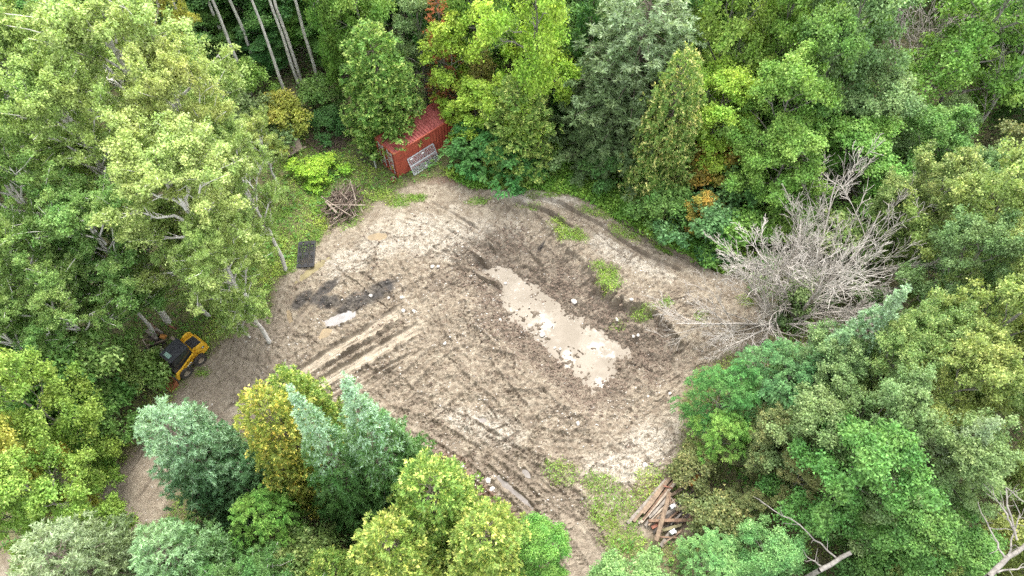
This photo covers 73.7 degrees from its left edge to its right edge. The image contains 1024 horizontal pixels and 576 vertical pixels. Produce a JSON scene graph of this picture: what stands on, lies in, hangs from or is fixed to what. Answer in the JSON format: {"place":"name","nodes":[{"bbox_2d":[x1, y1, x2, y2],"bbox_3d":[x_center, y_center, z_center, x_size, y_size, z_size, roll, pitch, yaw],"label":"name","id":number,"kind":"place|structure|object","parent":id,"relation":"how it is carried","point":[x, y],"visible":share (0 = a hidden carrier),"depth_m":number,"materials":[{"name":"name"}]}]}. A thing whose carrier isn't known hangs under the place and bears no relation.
{"place":"outdoors","nodes":[
{"label":"outdoors","id":0,"kind":"place"},
{"bbox_2d":[0,0,1023,575],"bbox_3d":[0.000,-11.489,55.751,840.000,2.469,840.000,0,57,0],"label":"ground","id":1,"kind":"structure","parent":0,"point":[586,444],"depth_m":45.46,"materials":[{"name":"soil"}]},
{"bbox_2d":[0,116,97,285],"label":"poplar tree","id":2,"kind":"object","parent":1,"relation":"on","point":[17,162],"visible":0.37,"depth_m":35.45,"materials":[{"name":"green plant"}]},
{"bbox_2d":[0,194,101,351],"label":"poplar tree","id":3,"kind":"object","parent":1,"relation":"on","point":[7,240],"visible":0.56,"depth_m":34.82,"materials":[{"name":"green plant"}]},
{"bbox_2d":[0,7,112,195],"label":"poplar tree","id":4,"kind":"object","parent":1,"relation":"on","point":[7,38],"visible":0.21,"depth_m":36.02,"materials":[{"name":"green plant"}]},
{"bbox_2d":[0,345,127,475],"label":"maple tree","id":5,"kind":"object","parent":1,"relation":"on","point":[13,375],"visible":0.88,"depth_m":34.37,"materials":[{"name":"green plant"}]},
{"bbox_2d":[0,250,134,376],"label":"poplar tree","id":6,"kind":"object","parent":1,"relation":"on","point":[41,293],"visible":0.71,"depth_m":35.44,"materials":[{"name":"green plant"}]},
{"bbox_2d":[0,435,141,555],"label":"maple tree","id":7,"kind":"object","parent":1,"relation":"on","point":[40,491],"visible":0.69,"depth_m":32.24,"materials":[{"name":"green plant"}]},
{"bbox_2d":[1,345,141,478],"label":"shrub","id":8,"kind":"object","parent":1,"relation":"on","point":[31,397],"visible":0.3,"depth_m":36.55,"materials":[{"name":"green plant"}]},
{"bbox_2d":[0,48,164,247],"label":"poplar tree","id":9,"kind":"object","parent":1,"relation":"on","point":[55,86],"visible":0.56,"depth_m":34.61,"materials":[{"name":"green plant"}]},
{"bbox_2d":[7,165,178,324],"bbox_3d":[-23.191,-1.118,40.033,8.256,14.206,7.516,-4,57,-2],"label":"poplar tree","id":10,"kind":"object","parent":1,"relation":"on","point":[58,220],"visible":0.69,"depth_m":36.10,"materials":[{"name":"green plant"}]},
{"bbox_2d":[42,227,156,335],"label":"poplar tree","id":11,"kind":"object","parent":1,"relation":"on","point":[72,249],"visible":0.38,"depth_m":37.98,"materials":[{"name":"green plant"}]},
{"bbox_2d":[4,510,204,575],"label":"spruce tree","id":12,"kind":"object","parent":1,"relation":"on","point":[102,550],"visible":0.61,"depth_m":28.69,"materials":[{"name":"green plant"}]},
{"bbox_2d":[73,378,151,470],"bbox_3d":[-23.614,7.926,39.839,4.328,4.577,5.329,16,58,10],"label":"shrub","id":13,"kind":"object","parent":1,"relation":"on","point":[109,427],"visible":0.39,"depth_m":39.60,"materials":[{"name":"green plant"}]},
{"bbox_2d":[56,324,172,408],"bbox_3d":[-24.352,4.907,40.112,6.722,7.404,5.459,-32,63,-19],"label":"shrub","id":14,"kind":"object","parent":1,"relation":"on","point":[109,359],"visible":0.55,"depth_m":39.17,"materials":[{"name":"green plant"}]},
{"bbox_2d":[0,0,250,188],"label":"poplar tree","id":15,"kind":"object","parent":1,"relation":"on","point":[67,26],"visible":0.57,"depth_m":35.43,"materials":[{"name":"green plant"}]},
{"bbox_2d":[105,187,210,316],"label":"poplar tree","id":16,"kind":"object","parent":1,"relation":"on","point":[136,268],"visible":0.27,"depth_m":39.38,"materials":[{"name":"green plant"}]},
{"bbox_2d":[85,103,270,316],"bbox_3d":[-17.304,-3.029,39.389,9.276,17.459,9.759,24,60,15],"label":"poplar tree","id":17,"kind":"object","parent":1,"relation":"on","point":[170,146],"visible":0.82,"depth_m":34.47,"materials":[{"name":"green plant"}]},
{"bbox_2d":[159,332,208,392],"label":"skid steer","id":18,"kind":"object","parent":1,"relation":"on","point":[184,353],"visible":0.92,"depth_m":43.43,"materials":[{"name":"metal"}]},
{"bbox_2d":[105,32,273,219],"bbox_3d":[-18.538,-7.139,41.465,6.726,18.456,7.435,19,59,12],"label":"poplar tree","id":19,"kind":"object","parent":1,"relation":"on","point":[164,73],"visible":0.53,"depth_m":35.31,"materials":[{"name":"green plant"}]},
{"bbox_2d":[127,514,263,575],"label":"spruce tree","id":20,"kind":"object","parent":1,"relation":"on","point":[188,554],"visible":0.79,"depth_m":29.99,"materials":[{"name":"green plant"}]},
{"bbox_2d":[130,393,281,534],"bbox_3d":[-15.494,8.504,34.636,6.085,12.813,6.002,-7,57,-4],"label":"spruce tree","id":21,"kind":"object","parent":1,"relation":"on","point":[195,444],"visible":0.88,"depth_m":33.02,"materials":[{"name":"green plant"}]},
{"bbox_2d":[173,5,252,74],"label":"maple tree","id":22,"kind":"object","parent":1,"relation":"on","point":[212,31],"visible":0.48,"depth_m":56.78,"materials":[{"name":"green plant"}]},
{"bbox_2d":[165,207,279,343],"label":"poplar tree","id":23,"kind":"object","parent":1,"relation":"on","point":[213,239],"visible":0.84,"depth_m":37.15,"materials":[{"name":"green plant"}]},
{"bbox_2d":[196,111,289,270],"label":"poplar tree","id":24,"kind":"object","parent":1,"relation":"on","point":[237,138],"visible":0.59,"depth_m":40.54,"materials":[{"name":"green plant"}]},
{"bbox_2d":[226,13,299,76],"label":"maple tree","id":25,"kind":"object","parent":1,"relation":"on","point":[263,58],"visible":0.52,"depth_m":56.91,"materials":[{"name":"green plant"}]},
{"bbox_2d":[198,541,328,575],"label":"forest tree","id":26,"kind":"object","parent":1,"relation":"on","point":[252,566],"visible":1,"depth_m":28.46,"materials":[{"name":"green plant"}]},
{"bbox_2d":[227,476,306,557],"bbox_3d":[-12.808,12.198,35.766,3.817,6.888,4.448,-23,60,-14],"label":"shrub","id":27,"kind":"object","parent":1,"relation":"on","point":[249,506],"visible":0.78,"depth_m":33.92,"materials":[{"name":"green plant"}]},
{"bbox_2d":[260,87,313,155],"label":"shrub","id":28,"kind":"object","parent":1,"relation":"on","point":[286,104],"visible":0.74,"depth_m":53.90,"materials":[{"name":"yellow plant"}]},
{"bbox_2d":[232,379,344,520],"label":"cedar tree","id":29,"kind":"object","parent":1,"relation":"on","point":[278,444],"visible":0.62,"depth_m":32.15,"materials":[{"name":"yellow plant"}]},
{"bbox_2d":[268,508,346,575],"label":"tree","id":30,"kind":"object","parent":1,"relation":"on","point":[308,542],"visible":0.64,"depth_m":34.84,"materials":[{"name":"green plant"}]},
{"bbox_2d":[265,361,350,447],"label":"cedar tree","id":31,"kind":"object","parent":1,"relation":"on","point":[287,376],"visible":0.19,"depth_m":35.21,"materials":[{"name":"green plant"}]},
{"bbox_2d":[284,150,352,194],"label":"shrub","id":32,"kind":"object","parent":1,"relation":"on","point":[321,162],"visible":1,"depth_m":52.42,"materials":[{"name":"green plant"}]},
{"bbox_2d":[303,0,365,92],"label":"maple tree","id":33,"kind":"object","parent":1,"relation":"on","point":[331,55],"visible":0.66,"depth_m":51.14,"materials":[{"name":"green plant"}]},
{"bbox_2d":[286,383,389,547],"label":"spruce tree","id":34,"kind":"object","parent":1,"relation":"on","point":[338,468],"visible":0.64,"depth_m":32.77,"materials":[{"name":"green plant"}]},
{"bbox_2d":[319,0,407,100],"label":"maple tree","id":35,"kind":"object","parent":1,"relation":"on","point":[378,10],"visible":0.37,"depth_m":49.31,"materials":[{"name":"green plant"}]},
{"bbox_2d":[337,18,429,167],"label":"cedar tree","id":36,"kind":"object","parent":1,"relation":"on","point":[378,111],"visible":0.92,"depth_m":49.70,"materials":[{"name":"green plant"}]},
{"bbox_2d":[337,370,442,527],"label":"spruce tree","id":37,"kind":"object","parent":1,"relation":"on","point":[383,439],"visible":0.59,"depth_m":31.93,"materials":[{"name":"green plant"}]},
{"bbox_2d":[345,504,453,575],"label":"cedar tree","id":38,"kind":"object","parent":1,"relation":"on","point":[384,550],"visible":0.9,"depth_m":29.85,"materials":[{"name":"green plant"}]},
{"bbox_2d":[374,102,456,177],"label":"shipping container","id":39,"kind":"object","parent":1,"relation":"on","point":[434,126],"visible":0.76,"depth_m":52.84,"materials":[{"name":"red metal"}]},
{"bbox_2d":[388,0,453,108],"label":"maple tree","id":40,"kind":"object","parent":1,"relation":"on","point":[417,8],"visible":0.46,"depth_m":50.53,"materials":[{"name":"green plant"}]},
{"bbox_2d":[385,446,490,572],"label":"cedar tree","id":41,"kind":"object","parent":1,"relation":"on","point":[436,493],"visible":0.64,"depth_m":31.34,"materials":[{"name":"green plant"}]},
{"bbox_2d":[417,9,484,125],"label":"maple sapling","id":42,"kind":"object","parent":1,"relation":"on","point":[441,35],"visible":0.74,"depth_m":49.37,"materials":[{"name":"green plant"}]},
{"bbox_2d":[69,133,841,563],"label":"grass","id":43,"kind":"structure","parent":1,"relation":"on","point":[601,211],"depth_m":46.73,"materials":[{"name":"green plant"}]},
{"bbox_2d":[437,75,500,144],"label":"maple sapling","id":44,"kind":"object","parent":1,"relation":"on","point":[463,102],"visible":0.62,"depth_m":50.21,"materials":[{"name":"green plant"}]},
{"bbox_2d":[437,119,504,180],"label":"sumac bush","id":45,"kind":"object","parent":1,"relation":"on","point":[456,143],"visible":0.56,"depth_m":51.26,"materials":[{"name":"green plant"}]},
{"bbox_2d":[437,495,540,575],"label":"cedar tree","id":46,"kind":"object","parent":1,"relation":"on","point":[490,547],"visible":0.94,"depth_m":30.88,"materials":[{"name":"green plant"}]},
{"bbox_2d":[448,126,546,199],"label":"sumac bush","id":47,"kind":"object","parent":1,"relation":"on","point":[483,138],"visible":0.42,"depth_m":50.15,"materials":[{"name":"green plant"}]},
{"bbox_2d":[263,191,756,519],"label":"soil clods","id":48,"kind":"object","parent":1,"relation":"on","point":[609,312],"visible":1,"depth_m":46.54,"materials":[{"name":"brown soil"}]},
{"bbox_2d":[0,0,1023,575],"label":"undergrowth","id":49,"kind":"object","parent":1,"relation":"on","point":[434,164],"visible":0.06,"depth_m":49.31,"materials":[{"name":"green plant"}]},
{"bbox_2d":[467,72,564,189],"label":"cedar tree","id":50,"kind":"object","parent":1,"relation":"on","point":[540,112],"visible":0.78,"depth_m":49.08,"materials":[{"name":"green plant"}]},
{"bbox_2d":[462,0,585,147],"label":"maple tree","id":51,"kind":"object","parent":1,"relation":"on","point":[492,27],"visible":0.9,"depth_m":45.48,"materials":[{"name":"green plant"}]},
{"bbox_2d":[513,511,573,575],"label":"maple tree","id":52,"kind":"object","parent":1,"relation":"on","point":[545,536],"visible":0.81,"depth_m":33.12,"materials":[{"name":"green plant"}]},
{"bbox_2d":[559,59,637,180],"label":"spruce tree","id":53,"kind":"object","parent":1,"relation":"on","point":[593,133],"visible":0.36,"depth_m":48.83,"materials":[{"name":"green plant"}]},
{"bbox_2d":[445,133,757,275],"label":"verge plants","id":54,"kind":"object","parent":1,"relation":"on","point":[561,180],"visible":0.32,"depth_m":51.85,"materials":[{"name":"green plant"}]},
{"bbox_2d":[585,542,674,575],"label":"maple tree","id":55,"kind":"object","parent":1,"relation":"on","point":[610,564],"visible":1,"depth_m":33.17,"materials":[{"name":"green plant"}]},
{"bbox_2d":[547,0,719,203],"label":"spruce tree","id":56,"kind":"object","parent":1,"relation":"on","point":[646,54],"visible":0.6,"depth_m":45.73,"materials":[{"name":"green plant"}]},
{"bbox_2d":[617,40,707,211],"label":"cedar tree","id":57,"kind":"object","parent":1,"relation":"on","point":[675,133],"visible":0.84,"depth_m":45.07,"materials":[{"name":"green plant"}]},
{"bbox_2d":[621,180,707,245],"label":"shrub","id":58,"kind":"object","parent":1,"relation":"on","point":[656,203],"visible":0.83,"depth_m":47.84,"materials":[{"name":"green plant"}]},
{"bbox_2d":[626,470,702,548],"bbox_3d":[9.378,12.393,39.223,5.542,0.738,2.707,-40,65,-22],"label":"lumber pile","id":59,"kind":"object","parent":1,"relation":"on","point":[661,518],"visible":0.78,"depth_m":38.95,"materials":[{"name":"brown wood"}]},
{"bbox_2d":[664,436,723,499],"bbox_3d":[10.668,10.271,39.380,3.100,2.805,3.692,37,64,21],"label":"shrub","id":60,"kind":"object","parent":1,"relation":"on","point":[688,459],"visible":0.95,"depth_m":38.64,"materials":[{"name":"green plant"}]},
{"bbox_2d":[652,185,744,268],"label":"shrub","id":61,"kind":"object","parent":1,"relation":"on","point":[716,214],"visible":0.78,"depth_m":46.96,"materials":[{"name":"green plant"}]},
{"bbox_2d":[673,526,744,575],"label":"walnut tree","id":62,"kind":"object","parent":1,"relation":"on","point":[725,563],"visible":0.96,"depth_m":34.92,"materials":[{"name":"green plant"}]},
{"bbox_2d":[675,484,750,552],"bbox_3d":[11.177,12.803,37.554,3.736,3.231,4.600,-23,60,-14],"label":"shrub","id":63,"kind":"object","parent":1,"relation":"on","point":[716,510],"visible":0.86,"depth_m":36.85,"materials":[{"name":"green plant"}]},
{"bbox_2d":[667,359,762,444],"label":"walnut tree","id":64,"kind":"object","parent":1,"relation":"on","point":[737,401],"visible":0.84,"depth_m":37.57,"materials":[{"name":"green plant"}]},
{"bbox_2d":[675,53,765,185],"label":"maple tree","id":65,"kind":"object","parent":1,"relation":"on","point":[732,84],"visible":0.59,"depth_m":45.28,"materials":[{"name":"green plant"}]},
{"bbox_2d":[686,407,758,470],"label":"walnut tree","id":66,"kind":"object","parent":1,"relation":"on","point":[725,421],"visible":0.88,"depth_m":37.41,"materials":[{"name":"green plant"}]},
{"bbox_2d":[670,0,785,135],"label":"maple tree","id":67,"kind":"object","parent":1,"relation":"on","point":[749,31],"visible":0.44,"depth_m":45.52,"materials":[{"name":"green plant"}]},
{"bbox_2d":[693,192,782,272],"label":"shrub","id":68,"kind":"object","parent":1,"relation":"on","point":[749,218],"visible":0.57,"depth_m":46.66,"materials":[{"name":"green plant"}]},
{"bbox_2d":[722,401,805,485],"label":"ash tree","id":69,"kind":"object","parent":1,"relation":"on","point":[762,439],"visible":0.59,"depth_m":35.98,"materials":[{"name":"green plant"}]},
{"bbox_2d":[726,513,811,575],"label":"maple tree","id":70,"kind":"object","parent":1,"relation":"on","point":[780,554],"visible":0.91,"depth_m":33.51,"materials":[{"name":"green plant"}]},
{"bbox_2d":[643,184,895,367],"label":"bare tree","id":71,"kind":"object","parent":1,"relation":"on","point":[770,312],"visible":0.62,"depth_m":43.23,"materials":[{"name":"grey plant"}]},
{"bbox_2d":[713,337,828,447],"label":"walnut tree","id":72,"kind":"object","parent":1,"relation":"on","point":[791,364],"visible":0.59,"depth_m":36.61,"materials":[{"name":"green plant"}]},
{"bbox_2d":[713,35,842,202],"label":"maple tree","id":73,"kind":"object","parent":1,"relation":"on","point":[795,71],"visible":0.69,"depth_m":42.92,"materials":[{"name":"green plant"}]},
{"bbox_2d":[721,109,835,242],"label":"maple tree","id":74,"kind":"object","parent":1,"relation":"on","point":[792,175],"visible":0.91,"depth_m":44.20,"materials":[{"name":"green plant"}]},
{"bbox_2d":[732,0,836,127],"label":"maple tree","id":75,"kind":"object","parent":1,"relation":"on","point":[786,38],"visible":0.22,"depth_m":45.35,"materials":[{"name":"green plant"}]},
{"bbox_2d":[743,439,832,523],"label":"ash tree","id":76,"kind":"object","parent":1,"relation":"on","point":[812,486],"visible":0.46,"depth_m":35.22,"materials":[{"name":"green plant"}]},
{"bbox_2d":[747,266,838,334],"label":"shrub","id":77,"kind":"object","parent":1,"relation":"on","point":[801,295],"visible":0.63,"depth_m":44.56,"materials":[{"name":"green plant"}]},
{"bbox_2d":[739,379,859,485],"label":"maple tree","id":78,"kind":"object","parent":1,"relation":"on","point":[822,401],"visible":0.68,"depth_m":33.61,"materials":[{"name":"green plant"}]},
{"bbox_2d":[756,0,873,174],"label":"maple tree","id":79,"kind":"object","parent":1,"relation":"on","point":[824,26],"visible":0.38,"depth_m":41.55,"materials":[{"name":"green plant"}]},
{"bbox_2d":[756,318,874,432],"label":"ash tree","id":80,"kind":"object","parent":1,"relation":"on","point":[842,364],"visible":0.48,"depth_m":34.87,"materials":[{"name":"green plant"}]},
{"bbox_2d":[713,133,936,339],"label":"bare tree","id":81,"kind":"object","parent":1,"relation":"on","point":[833,282],"visible":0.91,"depth_m":41.78,"materials":[{"name":"grey plant"}]},
{"bbox_2d":[735,195,940,340],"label":"bare tree","id":82,"kind":"object","parent":1,"relation":"on","point":[818,244],"visible":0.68,"depth_m":41.54,"materials":[{"name":"grey plant"}]},
{"bbox_2d":[764,283,912,409],"bbox_3d":[18.106,3.634,37.268,6.277,13.681,6.061,33,63,19],"label":"spruce tree","id":83,"kind":"object","parent":1,"relation":"on","point":[881,317],"visible":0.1,"depth_m":34.05,"materials":[{"name":"green plant"}]},
{"bbox_2d":[804,201,886,302],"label":"shrub","id":84,"kind":"object","parent":1,"relation":"on","point":[842,216],"visible":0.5,"depth_m":44.99,"materials":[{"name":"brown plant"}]},
{"bbox_2d":[763,0,930,131],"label":"maple tree","id":85,"kind":"object","parent":1,"relation":"on","point":[875,9],"visible":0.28,"depth_m":43.72,"materials":[{"name":"green plant"}]},
{"bbox_2d":[753,410,951,543],"bbox_3d":[16.413,9.843,34.108,6.933,12.189,6.722,18,59,11],"label":"maple tree","id":86,"kind":"object","parent":1,"relation":"on","point":[879,453],"visible":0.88,"depth_m":31.01,"materials":[{"name":"green plant"}]},
{"bbox_2d":[808,112,917,228],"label":"maple tree","id":87,"kind":"object","parent":1,"relation":"on","point":[863,131],"visible":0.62,"depth_m":44.91,"materials":[{"name":"green plant"}]},
{"bbox_2d":[804,60,927,195],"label":"maple tree","id":88,"kind":"object","parent":1,"relation":"on","point":[899,92],"visible":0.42,"depth_m":44.88,"materials":[{"name":"green plant"}]},
{"bbox_2d":[803,462,929,558],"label":"maple tree","id":89,"kind":"object","parent":1,"relation":"on","point":[869,514],"visible":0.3,"depth_m":32.73,"materials":[{"name":"green plant"}]},
{"bbox_2d":[799,363,945,498],"bbox_3d":[17.950,7.842,34.947,6.380,13.039,6.702,6,57,4],"label":"maple tree","id":90,"kind":"object","parent":1,"relation":"on","point":[902,397],"visible":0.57,"depth_m":31.11,"materials":[{"name":"green plant"}]},
{"bbox_2d":[829,164,932,275],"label":"ash tree","id":91,"kind":"object","parent":1,"relation":"on","point":[889,192],"visible":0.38,"depth_m":42.94,"materials":[{"name":"green plant"}]},
{"bbox_2d":[821,307,954,429],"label":"ash tree","id":92,"kind":"object","parent":1,"relation":"on","point":[903,343],"visible":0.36,"depth_m":33.07,"materials":[{"name":"green plant"}]},
{"bbox_2d":[817,477,983,575],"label":"maple tree","id":93,"kind":"object","parent":1,"relation":"on","point":[943,525],"visible":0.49,"depth_m":31.60,"materials":[{"name":"green plant"}]},
{"bbox_2d":[831,415,1005,535],"bbox_3d":[20.394,9.002,34.057,5.820,13.266,5.679,8,57,5],"label":"tree","id":94,"kind":"object","parent":1,"relation":"on","point":[983,432],"visible":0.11,"depth_m":30.44,"materials":[{"name":"green plant"}]},
{"bbox_2d":[873,102,979,191],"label":"maple tree","id":95,"kind":"object","parent":1,"relation":"on","point":[940,118],"visible":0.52,"depth_m":44.34,"materials":[{"name":"green plant"}]},
{"bbox_2d":[870,138,990,278],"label":"ash tree","id":96,"kind":"object","parent":1,"relation":"on","point":[952,166],"visible":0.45,"depth_m":40.47,"materials":[{"name":"green plant"}]},
{"bbox_2d":[862,284,1005,408],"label":"ash tree","id":97,"kind":"object","parent":1,"relation":"on","point":[945,324],"visible":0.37,"depth_m":33.56,"materials":[{"name":"green plant"}]},
{"bbox_2d":[855,203,1023,331],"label":"ash tree","id":98,"kind":"object","parent":1,"relation":"on","point":[976,228],"visible":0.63,"depth_m":36.61,"materials":[{"name":"green plant"}]},
{"bbox_2d":[872,524,1009,575],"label":"maple tree","id":99,"kind":"object","parent":1,"relation":"on","point":[975,558],"visible":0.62,"depth_m":31.54,"materials":[{"name":"green plant"}]},
{"bbox_2d":[863,331,1023,469],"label":"ash tree","id":100,"kind":"object","parent":1,"relation":"on","point":[979,361],"visible":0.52,"depth_m":31.60,"materials":[{"name":"green plant"}]},
{"bbox_2d":[867,399,1023,529],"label":"maple tree","id":101,"kind":"object","parent":1,"relation":"on","point":[998,457],"visible":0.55,"depth_m":30.63,"materials":[{"name":"green plant"}]},
{"bbox_2d":[888,255,1023,426],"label":"ash tree","id":102,"kind":"object","parent":1,"relation":"on","point":[1011,290],"visible":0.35,"depth_m":33.61,"materials":[{"name":"green plant"}]},
{"bbox_2d":[889,0,1023,142],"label":"maple tree","id":103,"kind":"object","parent":1,"relation":"on","point":[965,41],"visible":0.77,"depth_m":46.96,"materials":[{"name":"green plant"}]},
{"bbox_2d":[895,133,1023,310],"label":"ash tree","id":104,"kind":"object","parent":1,"relation":"on","point":[1009,191],"visible":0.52,"depth_m":37.61,"materials":[{"name":"green plant"}]},
{"bbox_2d":[483,265,633,393],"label":"water","id":105,"kind":"structure","parent":0,"point":[565,332],"depth_m":47.19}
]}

